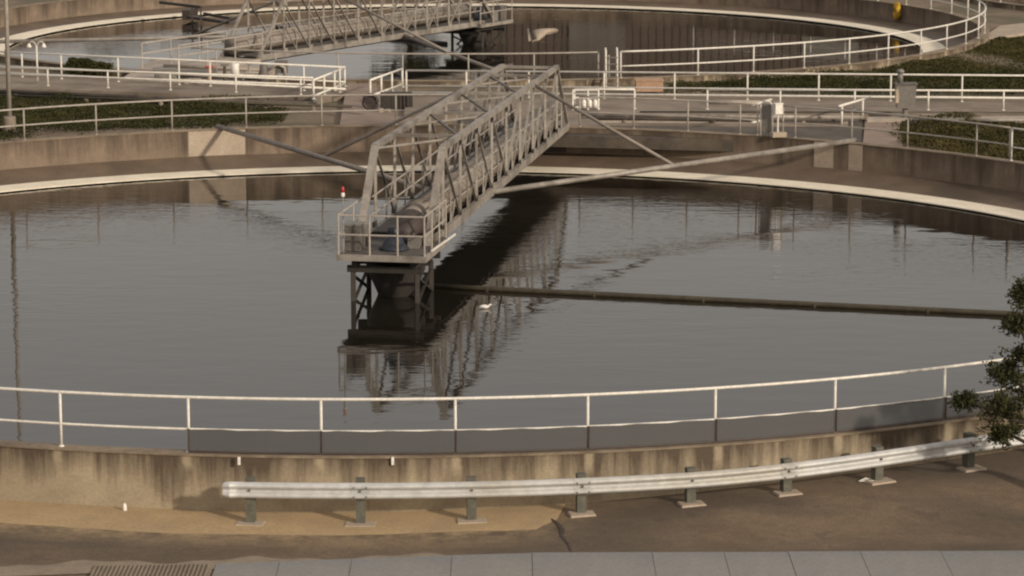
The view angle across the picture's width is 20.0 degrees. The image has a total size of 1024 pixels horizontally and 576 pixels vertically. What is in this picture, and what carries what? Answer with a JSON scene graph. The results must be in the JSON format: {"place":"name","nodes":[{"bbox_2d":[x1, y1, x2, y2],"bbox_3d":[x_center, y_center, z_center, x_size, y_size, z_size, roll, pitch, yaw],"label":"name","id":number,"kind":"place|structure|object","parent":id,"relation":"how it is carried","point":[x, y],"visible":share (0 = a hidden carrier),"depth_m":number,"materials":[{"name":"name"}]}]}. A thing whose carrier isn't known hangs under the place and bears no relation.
{"place":"outdoors","nodes":[
{"label":"outdoors","id":0,"kind":"place"},
{"bbox_2d":[340,83,436,124],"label":"path","id":1,"kind":"structure","parent":0,"point":[366,117],"depth_m":105.86,"materials":[{"name":"beige concrete"}]},
{"bbox_2d":[369,68,403,98],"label":"railing","id":2,"kind":"object","parent":1,"relation":"on","point":[398,88],"visible":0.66,"depth_m":111.24,"materials":[{"name":"white metal"}]},
{"bbox_2d":[362,92,412,111],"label":"valve cluster","id":3,"kind":"object","parent":1,"relation":"on","point":[371,102],"visible":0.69,"depth_m":106.31,"materials":[{"name":"metal"}]},
{"bbox_2d":[4,6,921,79],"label":"water","id":4,"kind":"structure","parent":0,"point":[587,29],"depth_m":139.94,"materials":[{"name":"black liquid"}]},
{"bbox_2d":[159,1,234,27],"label":"scum trough","id":5,"kind":"object","parent":4,"relation":"in","point":[191,13],"visible":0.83,"depth_m":149.63,"materials":[{"name":"metal"}]},
{"bbox_2d":[275,25,447,44],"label":"skimmer boom","id":6,"kind":"object","parent":4,"relation":"on","point":[432,41],"visible":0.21,"depth_m":140.93,"materials":[{"name":"metal"}]},
{"bbox_2d":[446,24,505,46],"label":"pier","id":7,"kind":"structure","parent":4,"relation":"in","point":[475,36],"depth_m":139.82,"materials":[{"name":"metal"}]},
{"bbox_2d":[527,28,557,41],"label":"floating foam","id":8,"kind":"object","parent":4,"relation":"on","point":[539,34],"visible":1,"depth_m":145.55,"materials":[{"name":"liquid"}]},
{"bbox_2d":[0,171,1023,449],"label":"water","id":9,"kind":"structure","parent":0,"point":[234,285],"depth_m":75.02,"materials":[{"name":"black liquid"}]},
{"bbox_2d":[347,251,440,302],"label":"pier","id":10,"kind":"structure","parent":9,"relation":"in","point":[395,279],"depth_m":76.22,"materials":[{"name":"metal"}]},
{"bbox_2d":[479,304,491,308],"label":"gull","id":11,"kind":"object","parent":9,"relation":"on","point":[484,306],"visible":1,"depth_m":74.86,"materials":[{"name":"white paint"}]},
{"bbox_2d":[434,284,1023,315],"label":"skimmer boom","id":12,"kind":"object","parent":9,"relation":"on","point":[731,300],"visible":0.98,"depth_m":75.67,"materials":[{"name":"black metal"}]},
{"bbox_2d":[0,448,1023,575],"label":"road","id":13,"kind":"structure","parent":0,"point":[944,505],"depth_m":52.57,"materials":[{"name":"asphalt"}]},
{"bbox_2d":[90,563,213,575],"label":"ribbed cover","id":14,"kind":"object","parent":13,"relation":"on","point":[187,569],"visible":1,"depth_m":50.08,"materials":[{"name":"grey metal"}]},
{"bbox_2d":[0,553,451,575],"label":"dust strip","id":15,"kind":"object","parent":13,"relation":"on","point":[78,567],"visible":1,"depth_m":50.56,"materials":[{"name":"brown sand"}]},
{"bbox_2d":[212,562,279,575],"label":"trench cover","id":16,"kind":"object","parent":13,"relation":"on","point":[254,569],"visible":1,"depth_m":50.18,"materials":[{"name":"concrete"}]},
{"bbox_2d":[0,499,565,534],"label":"sand strip","id":17,"kind":"object","parent":13,"relation":"on","point":[182,521],"visible":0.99,"depth_m":53.40,"materials":[{"name":"beige sand"}]},
{"bbox_2d":[276,559,351,575],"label":"trench cover","id":18,"kind":"object","parent":13,"relation":"on","point":[335,567],"visible":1,"depth_m":50.22,"materials":[{"name":"concrete"}]},
{"bbox_2d":[349,555,451,575],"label":"trench cover","id":19,"kind":"object","parent":13,"relation":"on","point":[420,566],"visible":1,"depth_m":50.37,"materials":[{"name":"concrete"}]},
{"bbox_2d":[451,553,531,575],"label":"trench cover","id":20,"kind":"object","parent":13,"relation":"on","point":[514,564],"visible":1,"depth_m":50.43,"materials":[{"name":"concrete"}]},
{"bbox_2d":[551,519,571,551],"bbox_3d":[0.940,4.473,52.181,0.146,0.088,2.303,-2,11,-9],"label":"asphalt crack","id":21,"kind":"object","parent":13,"relation":"on","point":[561,528],"visible":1,"depth_m":52.41,"materials":[{"name":"grey asphalt"}]},
{"bbox_2d":[532,552,655,575],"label":"trench cover","id":22,"kind":"object","parent":13,"relation":"on","point":[593,563],"visible":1,"depth_m":50.47,"materials":[{"name":"concrete"}]},
{"bbox_2d":[222,430,1023,526],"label":"guardrail","id":23,"kind":"object","parent":13,"relation":"on","point":[581,485],"visible":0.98,"depth_m":53.41,"materials":[{"name":"metal"}]},
{"bbox_2d":[652,552,729,575],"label":"trench cover","id":24,"kind":"object","parent":13,"relation":"on","point":[690,563],"visible":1,"depth_m":50.48,"materials":[{"name":"concrete"}]},
{"bbox_2d":[724,552,795,575],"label":"trench cover","id":25,"kind":"object","parent":13,"relation":"on","point":[759,563],"visible":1,"depth_m":50.50,"materials":[{"name":"concrete"}]},
{"bbox_2d":[788,551,869,575],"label":"trench cover","id":26,"kind":"object","parent":13,"relation":"on","point":[828,563],"visible":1,"depth_m":50.54,"materials":[{"name":"concrete"}]},
{"bbox_2d":[859,478,873,481],"bbox_3d":[6.772,3.646,55.130,0.350,0.040,0.170,2,11,8],"label":"paper scrap","id":27,"kind":"object","parent":13,"relation":"on","point":[863,480],"visible":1,"depth_m":55.09,"materials":[{"name":"white paper"}]},
{"bbox_2d":[860,551,952,575],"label":"trench cover","id":28,"kind":"object","parent":13,"relation":"on","point":[905,563],"visible":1,"depth_m":50.54,"materials":[{"name":"concrete"}]},
{"bbox_2d":[940,551,1023,575],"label":"trench cover","id":29,"kind":"object","parent":13,"relation":"on","point":[985,563],"visible":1,"depth_m":50.62,"materials":[{"name":"concrete"}]},
{"bbox_2d":[0,0,1023,160],"bbox_3d":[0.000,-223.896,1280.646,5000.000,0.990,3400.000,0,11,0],"label":"ground","id":30,"kind":"structure","parent":0,"point":[996,17],"depth_m":112.45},
{"bbox_2d":[3,0,15,132],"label":"light pole","id":31,"kind":"object","parent":30,"relation":"on","point":[9,119],"visible":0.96,"depth_m":100.97,"materials":[{"name":"metal"}]},
{"bbox_2d":[64,57,113,76],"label":"ivy","id":32,"kind":"object","parent":30,"relation":"on","point":[80,63],"visible":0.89,"depth_m":118.89,"materials":[{"name":"green plant"}]},
{"bbox_2d":[0,92,288,140],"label":"ivy","id":33,"kind":"object","parent":30,"relation":"on","point":[107,110],"visible":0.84,"depth_m":105.19,"materials":[{"name":"green plant"}]},
{"bbox_2d":[0,89,308,108],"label":"service pipe","id":34,"kind":"object","parent":30,"relation":"on","point":[22,92],"visible":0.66,"depth_m":109.74,"materials":[{"name":"metal"}]},
{"bbox_2d":[20,94,316,106],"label":"channel kerb","id":35,"kind":"structure","parent":30,"relation":"on","point":[311,102],"depth_m":109.41,"materials":[{"name":"concrete"}]},
{"bbox_2d":[0,75,344,103],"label":"channel walkway","id":36,"kind":"structure","parent":30,"relation":"on","point":[67,84],"depth_m":112.27,"materials":[{"name":"concrete"}]},
{"bbox_2d":[27,41,45,83],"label":"yard lamp","id":37,"kind":"object","parent":36,"relation":"on","point":[43,45],"visible":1,"depth_m":113.48,"materials":[{"name":"white metal"}]},
{"bbox_2d":[0,66,313,94],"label":"railing","id":38,"kind":"object","parent":36,"relation":"on","point":[170,79],"visible":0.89,"depth_m":111.67,"materials":[{"name":"white metal"}]},
{"bbox_2d":[0,51,345,92],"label":"railing","id":39,"kind":"object","parent":36,"relation":"on","point":[267,85],"visible":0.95,"depth_m":112.91,"materials":[{"name":"white metal"}]},
{"bbox_2d":[185,78,203,83],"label":"cable box","id":40,"kind":"object","parent":36,"relation":"on","point":[194,79],"visible":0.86,"depth_m":113.74,"materials":[{"name":"metal"}]},
{"bbox_2d":[275,60,287,81],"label":"switch box","id":41,"kind":"object","parent":36,"relation":"on","point":[278,69],"visible":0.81,"depth_m":114.08,"materials":[{"name":"metal"}]},
{"bbox_2d":[0,94,351,110],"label":"service pipe","id":42,"kind":"object","parent":30,"relation":"on","point":[313,107],"visible":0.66,"depth_m":108.57,"materials":[{"name":"metal"}]},
{"bbox_2d":[120,59,274,86],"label":"outlet chamber","id":43,"kind":"object","parent":30,"relation":"on","point":[150,65],"visible":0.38,"depth_m":118.17,"materials":[{"name":"concrete"}]},
{"bbox_2d":[153,67,177,78],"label":"tool box","id":44,"kind":"object","parent":43,"relation":"on","point":[165,76],"visible":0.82,"depth_m":114.85,"materials":[{"name":"grey paint"}]},
{"bbox_2d":[204,66,213,79],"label":"valve stand","id":45,"kind":"object","parent":43,"relation":"on","point":[207,67],"visible":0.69,"depth_m":114.15,"materials":[{"name":"metal"}]},
{"bbox_2d":[163,64,268,71],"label":"service pipe","id":46,"kind":"object","parent":43,"relation":"on","point":[203,67],"visible":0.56,"depth_m":118.74,"materials":[{"name":"metal"}]},
{"bbox_2d":[177,75,256,79],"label":"service pipe","id":47,"kind":"object","parent":43,"relation":"on","point":[192,76],"visible":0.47,"depth_m":115.16,"materials":[{"name":"metal"}]},
{"bbox_2d":[221,64,227,80],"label":"valve stand","id":48,"kind":"object","parent":43,"relation":"on","point":[224,70],"visible":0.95,"depth_m":114.45,"materials":[{"name":"metal"}]},
{"bbox_2d":[231,63,238,73],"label":"bollard","id":49,"kind":"object","parent":43,"relation":"on","point":[234,68],"visible":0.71,"depth_m":115.19,"materials":[{"name":"white paint"}]},
{"bbox_2d":[241,62,287,82],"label":"pump set","id":50,"kind":"object","parent":43,"relation":"on","point":[264,69],"visible":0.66,"depth_m":113.86,"materials":[{"name":"metal"}]},
{"bbox_2d":[312,68,346,103],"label":"railing","id":51,"kind":"object","parent":30,"relation":"on","point":[325,92],"visible":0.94,"depth_m":110.21,"materials":[{"name":"white metal"}]},
{"bbox_2d":[0,0,988,87],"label":"round basin wall","id":52,"kind":"structure","parent":30,"relation":"on","point":[26,21],"depth_m":150.78,"materials":[{"name":"concrete"}]},
{"bbox_2d":[0,0,516,78],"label":"truss bridge","id":53,"kind":"structure","parent":52,"relation":"on","point":[357,30],"depth_m":129.48,"materials":[{"name":"paint"}]},
{"bbox_2d":[475,6,486,19],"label":"drive unit","id":54,"kind":"object","parent":53,"relation":"on","point":[483,16],"visible":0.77,"depth_m":140.62,"materials":[{"name":"grey paint"}]},
{"bbox_2d":[487,5,506,20],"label":"control cabinet","id":55,"kind":"object","parent":53,"relation":"on","point":[499,15],"visible":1,"depth_m":140.21,"materials":[{"name":"metal"}]},
{"bbox_2d":[191,47,599,79],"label":"railing","id":56,"kind":"object","parent":52,"relation":"on","point":[337,53],"visible":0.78,"depth_m":115.13,"materials":[{"name":"metal"}]},
{"bbox_2d":[604,47,620,86],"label":"access ladder","id":57,"kind":"object","parent":52,"relation":"attached to","point":[608,64],"visible":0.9,"depth_m":114.85,"materials":[{"name":"white metal"}]},
{"bbox_2d":[619,0,986,77],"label":"railing","id":58,"kind":"object","parent":52,"relation":"on","point":[888,47],"visible":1,"depth_m":120.64,"materials":[{"name":"white metal"}]},
{"bbox_2d":[893,2,900,19],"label":"life ring","id":59,"kind":"object","parent":52,"relation":"attached to","point":[897,12],"visible":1,"depth_m":149.10,"materials":[{"name":"yellow paint"}]},
{"bbox_2d":[0,124,1023,511],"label":"round basin wall","id":60,"kind":"structure","parent":30,"relation":"on","point":[156,478],"depth_m":91.69,"materials":[{"name":"concrete"}]},
{"bbox_2d":[0,94,463,139],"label":"railing","id":61,"kind":"object","parent":60,"relation":"on","point":[172,115],"visible":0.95,"depth_m":100.17,"materials":[{"name":"metal"}]},
{"bbox_2d":[0,127,1023,464],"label":"railing","id":62,"kind":"object","parent":60,"relation":"on","point":[530,439],"visible":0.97,"depth_m":54.19,"materials":[{"name":"white metal"}]},
{"bbox_2d":[215,64,856,262],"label":"truss bridge","id":63,"kind":"structure","parent":60,"relation":"on","point":[440,208],"depth_m":85.97,"materials":[{"name":"paint"}]},
{"bbox_2d":[341,186,344,252],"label":"beacon","id":64,"kind":"object","parent":63,"relation":"on","point":[342,192],"visible":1,"depth_m":75.26,"materials":[{"name":"white paint"}]},
{"bbox_2d":[344,221,367,250],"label":"control cabinet","id":65,"kind":"object","parent":63,"relation":"on","point":[355,243],"visible":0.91,"depth_m":75.64,"materials":[{"name":"metal"}]},
{"bbox_2d":[379,225,421,251],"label":"drive unit","id":66,"kind":"object","parent":63,"relation":"on","point":[389,244],"visible":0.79,"depth_m":75.76,"materials":[{"name":"grey paint"}]},
{"bbox_2d":[578,96,758,134],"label":"railing","id":67,"kind":"object","parent":60,"relation":"on","point":[687,116],"visible":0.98,"depth_m":99.70,"materials":[{"name":"metal"}]},
{"bbox_2d":[782,105,1010,160],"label":"railing","id":68,"kind":"object","parent":60,"relation":"on","point":[852,127],"visible":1,"depth_m":95.51,"materials":[{"name":"metal"}]},
{"bbox_2d":[634,78,663,91],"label":"masonry block","id":69,"kind":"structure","parent":30,"relation":"on","point":[648,82],"depth_m":112.64,"materials":[{"name":"stone"}]},
{"bbox_2d":[404,96,1023,120],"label":"channel walkway","id":70,"kind":"structure","parent":30,"relation":"on","point":[610,105],"depth_m":106.60,"materials":[{"name":"concrete"}]},
{"bbox_2d":[574,88,635,108],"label":"railing","id":71,"kind":"object","parent":70,"relation":"on","point":[634,89],"visible":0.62,"depth_m":105.70,"materials":[{"name":"white metal"}]},
{"bbox_2d":[405,69,1023,101],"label":"railing","id":72,"kind":"object","parent":70,"relation":"on","point":[747,95],"visible":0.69,"depth_m":108.57,"materials":[{"name":"white metal"}]},
{"bbox_2d":[706,89,1023,110],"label":"railing","id":73,"kind":"object","parent":70,"relation":"on","point":[928,90],"visible":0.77,"depth_m":105.44,"materials":[{"name":"white metal"}]},
{"bbox_2d":[596,118,847,122],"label":"service pipe","id":74,"kind":"object","parent":30,"relation":"on","point":[624,120],"visible":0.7,"depth_m":103.18,"materials":[{"name":"metal"}]},
{"bbox_2d":[581,113,863,119],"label":"service pipe","id":75,"kind":"object","parent":30,"relation":"on","point":[848,117],"visible":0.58,"depth_m":103.61,"materials":[{"name":"metal"}]},
{"bbox_2d":[708,100,759,104],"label":"service pipe","id":76,"kind":"object","parent":30,"relation":"on","point":[749,101],"visible":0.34,"depth_m":107.19,"materials":[{"name":"metal"}]},
{"bbox_2d":[640,111,1023,112],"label":"service pipe","id":77,"kind":"object","parent":30,"relation":"on","point":[798,112],"visible":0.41,"depth_m":104.72,"materials":[{"name":"metal"}]},
{"bbox_2d":[663,62,1023,95],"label":"ivy","id":78,"kind":"object","parent":30,"relation":"on","point":[982,83],"visible":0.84,"depth_m":114.97,"materials":[{"name":"green plant"}]},
{"bbox_2d":[752,36,1023,83],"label":"grass","id":79,"kind":"structure","parent":30,"relation":"on","point":[1010,48],"depth_m":123.76,"materials":[{"name":"green plant"}]},
{"bbox_2d":[894,69,917,117],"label":"control cabinet","id":80,"kind":"object","parent":30,"relation":"on","point":[905,95],"visible":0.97,"depth_m":103.44,"materials":[{"name":"grey metal"}]},
{"bbox_2d":[867,116,1023,124],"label":"channel kerb","id":81,"kind":"structure","parent":30,"relation":"on","point":[886,119],"depth_m":103.59,"materials":[{"name":"concrete"}]},
{"bbox_2d":[884,111,1023,160],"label":"ivy","id":82,"kind":"object","parent":30,"relation":"on","point":[993,134],"visible":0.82,"depth_m":99.16,"materials":[{"name":"green plant"}]},
{"bbox_2d":[912,118,1023,122],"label":"service pipe","id":83,"kind":"object","parent":30,"relation":"on","point":[985,120],"visible":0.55,"depth_m":102.98,"materials":[{"name":"metal"}]},
{"bbox_2d":[959,0,1023,10],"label":"round basin wall","id":84,"kind":"structure","parent":30,"relation":"on","point":[1006,5],"depth_m":150.56,"materials":[{"name":"concrete"}]},
{"bbox_2d":[572,89,598,109],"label":"gear rack","id":85,"kind":"object","parent":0,"point":[589,103],"visible":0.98,"depth_m":105.44,"materials":[{"name":"white metal"}]},
{"bbox_2d":[463,119,861,151],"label":"apron","id":86,"kind":"object","parent":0,"point":[588,140],"visible":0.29,"depth_m":99.95,"materials":[{"name":"concrete"}]},
{"bbox_2d":[517,114,600,126],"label":"landing","id":87,"kind":"object","parent":86,"relation":"on","point":[573,119],"visible":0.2,"depth_m":102.78,"materials":[{"name":"concrete"}]},
{"bbox_2d":[599,123,847,126],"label":"channel kerb","id":88,"kind":"structure","parent":86,"relation":"on","point":[700,124],"depth_m":102.71,"materials":[{"name":"concrete"}]},
{"bbox_2d":[600,120,847,123],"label":"channel kerb","id":89,"kind":"structure","parent":86,"relation":"on","point":[652,121],"depth_m":103.28,"materials":[{"name":"concrete"}]},
{"bbox_2d":[838,96,870,124],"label":"railing","id":90,"kind":"object","parent":86,"relation":"on","point":[852,102],"visible":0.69,"depth_m":103.45,"materials":[{"name":"white metal"}]},
{"bbox_2d":[751,98,772,134],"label":"access gate","id":91,"kind":"structure","parent":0,"point":[766,120],"depth_m":98.43,"materials":[{"name":"grey metal"}]},
{"bbox_2d":[770,102,786,137],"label":"lifebuoy box","id":92,"kind":"object","parent":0,"point":[777,108],"visible":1,"depth_m":98.03,"materials":[{"name":"white paint"}]},
{"bbox_2d":[863,118,902,145],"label":"path","id":93,"kind":"structure","parent":0,"point":[879,137],"depth_m":100.04,"materials":[{"name":"beige concrete"}]},
{"bbox_2d":[946,274,1023,450],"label":"tree","id":94,"kind":"object","parent":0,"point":[1002,406],"visible":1,"depth_m":54.02,"materials":[{"name":"green plant"}]},
{"bbox_2d":[985,23,1023,42],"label":"path","id":95,"kind":"structure","parent":0,"point":[1013,30],"depth_m":136.32,"materials":[{"name":"concrete"}]},
{"bbox_2d":[994,0,1023,3],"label":"water","id":96,"kind":"structure","parent":0,"point":[1016,1],"depth_m":164.42,"materials":[{"name":"black liquid"}]}
]}

